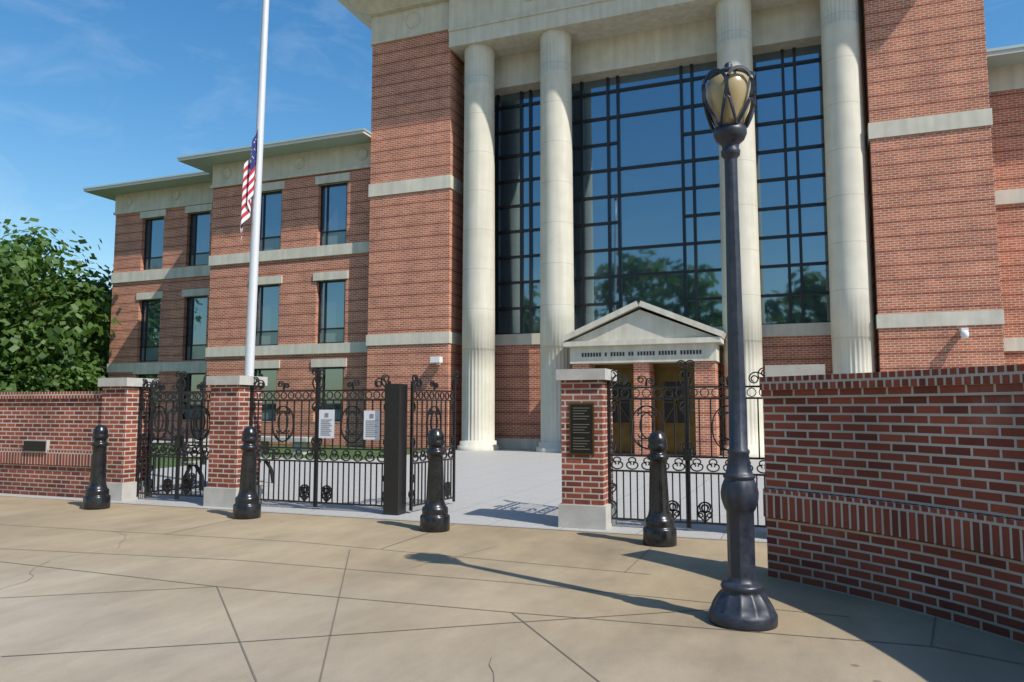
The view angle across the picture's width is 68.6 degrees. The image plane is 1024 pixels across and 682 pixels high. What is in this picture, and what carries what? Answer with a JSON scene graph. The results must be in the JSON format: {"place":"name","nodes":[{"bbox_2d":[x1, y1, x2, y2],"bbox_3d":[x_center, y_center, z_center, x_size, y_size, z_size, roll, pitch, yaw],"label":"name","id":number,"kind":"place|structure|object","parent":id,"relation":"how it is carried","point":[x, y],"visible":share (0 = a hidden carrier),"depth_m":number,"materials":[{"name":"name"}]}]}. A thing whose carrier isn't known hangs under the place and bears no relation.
{"place":"outdoors","nodes":[
{"label":"outdoors","id":0,"kind":"place"},
{"bbox_2d":[98,378,157,500],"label":"brick pier","id":1,"kind":"structure","parent":0,"point":[120,408],"depth_m":11.48,"materials":[{"name":"brick"}]},
{"bbox_2d":[203,375,267,507],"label":"brick pier","id":2,"kind":"structure","parent":0,"point":[229,409],"depth_m":10.71,"materials":[{"name":"brick"}]},
{"bbox_2d":[135,371,210,498],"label":"iron gate","id":3,"kind":"structure","parent":2,"relation":"attached to","point":[178,446],"depth_m":11.35,"materials":[{"name":"black metal"}]},
{"bbox_2d":[151,443,427,467],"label":"lawn ground","id":4,"kind":"structure","parent":0,"point":[340,452],"depth_m":23.00,"materials":[{"name":"green plant"}]},
{"bbox_2d":[208,436,311,454],"bbox_3d":[-7.726,3.204,23.070,3.800,0.520,0.600,-2,-5,21],"label":"stone bench","id":5,"kind":"object","parent":4,"relation":"on","point":[296,442],"visible":0.18,"depth_m":22.42,"materials":[{"name":"grey stone"}]},
{"bbox_2d":[0,440,766,541],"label":"courtyard pavement","id":6,"kind":"structure","parent":0,"point":[507,487],"depth_m":12.43,"materials":[{"name":"grey concrete"}]},
{"bbox_2d":[0,391,101,497],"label":"brick wall","id":7,"kind":"structure","parent":6,"relation":"on","point":[46,441],"depth_m":12.00,"materials":[{"name":"brick"}]},
{"bbox_2d":[20,357,107,391],"bbox_3d":[-19.505,2.535,33.745,4.073,3.750,3.910,0,-5,-2],"label":"bush","id":8,"kind":"object","parent":6,"relation":"on","point":[54,379],"visible":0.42,"depth_m":32.51,"materials":[{"name":"green plant"}]},
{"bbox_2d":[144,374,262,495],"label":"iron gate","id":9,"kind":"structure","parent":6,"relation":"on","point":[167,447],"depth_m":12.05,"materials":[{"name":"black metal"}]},
{"bbox_2d":[180,438,276,490],"bbox_3d":[-5.111,2.187,13.556,0.659,0.867,1.700,-3,-6,31],"label":"park bench","id":10,"kind":"object","parent":6,"relation":"on","point":[203,463],"visible":0.34,"depth_m":13.11,"materials":[{"name":"black metal"}]},
{"bbox_2d":[244,0,268,375],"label":"flag pole","id":11,"kind":"object","parent":6,"relation":"on","point":[252,297],"visible":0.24,"depth_m":13.38,"materials":[{"name":"white metal"}]},
{"bbox_2d":[240,130,257,239],"bbox_3d":[-4.686,-2.793,13.344,0.301,2.020,0.132,-2,-5,21],"label":"us flag","id":12,"kind":"object","parent":11,"relation":"attached to","point":[249,179],"visible":1,"depth_m":13.33,"materials":[{"name":"fabric"}]},
{"bbox_2d":[383,384,407,515],"bbox_3d":[-1.552,1.433,9.988,0.220,1.720,0.220,-2,-5,21],"label":"steel gate post","id":13,"kind":"object","parent":6,"relation":"on","point":[395,456],"visible":1,"depth_m":9.90,"materials":[{"name":"black metal"}]},
{"bbox_2d":[249,368,390,506],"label":"iron gate","id":14,"kind":"structure","parent":13,"relation":"attached to","point":[324,425],"depth_m":10.39,"materials":[{"name":"black metal"}]},
{"bbox_2d":[408,370,458,510],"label":"iron gate","id":15,"kind":"structure","parent":13,"relation":"attached to","point":[449,488],"depth_m":10.41,"materials":[{"name":"black metal"}]},
{"bbox_2d":[83,0,1023,455],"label":"courthouse building","id":16,"kind":"structure","parent":6,"relation":"on","point":[361,258],"depth_m":25.41,"materials":[{"name":"red brick"}]},
{"bbox_2d":[457,0,875,456],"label":"columns","id":17,"kind":"structure","parent":16,"relation":"attached to","point":[851,310],"depth_m":23.73,"materials":[{"name":"beige stone"}]},
{"bbox_2d":[0,496,1023,681],"bbox_3d":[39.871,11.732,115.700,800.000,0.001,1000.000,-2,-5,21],"label":"sidewalk","id":18,"kind":"structure","parent":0,"point":[72,621],"depth_m":5.18,"materials":[{"name":"beige concrete"}]},
{"bbox_2d":[0,217,121,391],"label":"tree","id":19,"kind":"object","parent":18,"relation":"on","point":[56,304],"visible":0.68,"depth_m":33.67,"materials":[{"name":"green plant"}]},
{"bbox_2d":[35,319,109,375],"bbox_3d":[-21.227,1.654,37.993,5.839,6.260,5.686,2,-6,-23],"label":"tree","id":20,"kind":"object","parent":18,"relation":"on","point":[92,339],"visible":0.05,"depth_m":37.15,"materials":[{"name":"green plant"}]},
{"bbox_2d":[82,425,110,509],"bbox_3d":[-5.814,1.762,10.552,0.342,1.165,0.342,-1,-6,10],"label":"bollard","id":21,"kind":"object","parent":18,"relation":"on","point":[97,496],"visible":1,"depth_m":10.47,"materials":[{"name":"metal"}]},
{"bbox_2d":[233,426,260,519],"bbox_3d":[-3.392,1.683,9.656,0.342,1.165,0.342,3,-6,-27],"label":"bollard","id":22,"kind":"object","parent":18,"relation":"on","point":[247,505],"visible":1,"depth_m":9.57,"materials":[{"name":"metal"}]},
{"bbox_2d":[420,428,449,532],"bbox_3d":[-0.883,1.593,8.657,0.342,1.165,0.342,-2,-5,26],"label":"bollard","id":23,"kind":"object","parent":18,"relation":"on","point":[434,516],"visible":1,"depth_m":8.57,"materials":[{"name":"metal"}]},
{"bbox_2d":[0,500,1021,681],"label":"paving joints","id":24,"kind":"object","parent":18,"relation":"attached to","point":[254,676],"depth_m":5.09,"materials":[{"name":"grey concrete"}]},
{"bbox_2d":[643,431,676,546],"bbox_3d":[1.519,1.514,7.772,0.342,1.165,0.342,0,-5,-11],"label":"bollard","id":25,"kind":"object","parent":18,"relation":"on","point":[659,529],"visible":1,"depth_m":7.69,"materials":[{"name":"metal"}]},
{"bbox_2d":[701,62,777,631],"bbox_3d":[1.515,-0.053,5.088,0.436,3.810,0.436,-2,-5,21],"label":"lamp post","id":26,"kind":"object","parent":18,"relation":"on","point":[741,601],"visible":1,"depth_m":5.00,"materials":[{"name":"metal"}]},
{"bbox_2d":[759,364,1023,643],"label":"curved brick wall","id":27,"kind":"structure","parent":18,"relation":"on","point":[903,489],"depth_m":5.26,"materials":[{"name":"red brick"}]},
{"bbox_2d":[0,0,1023,288],"label":"sky","id":28,"kind":"structure","parent":0,"point":[93,92],"materials":[{"name":"blue"}]},
{"bbox_2d":[556,368,616,529],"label":"brick pier","id":29,"kind":"structure","parent":0,"point":[584,504],"depth_m":8.80,"materials":[{"name":"brick"}]},
{"bbox_2d":[569,403,593,454],"bbox_3d":[0.818,1.034,8.826,0.300,0.610,0.029,-2,-5,21],"label":"plaque","id":30,"kind":"object","parent":29,"relation":"attached to","point":[581,428],"visible":1,"depth_m":8.81,"materials":[{"name":"brown metal"}]},
{"bbox_2d":[765,364,824,376],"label":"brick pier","id":31,"kind":"structure","parent":0,"point":[792,370],"depth_m":8.01,"materials":[{"name":"stone"}]},
{"bbox_2d":[607,360,766,527],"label":"iron gate","id":32,"kind":"structure","parent":31,"relation":"attached to","point":[687,453],"depth_m":8.65,"materials":[{"name":"black metal"}]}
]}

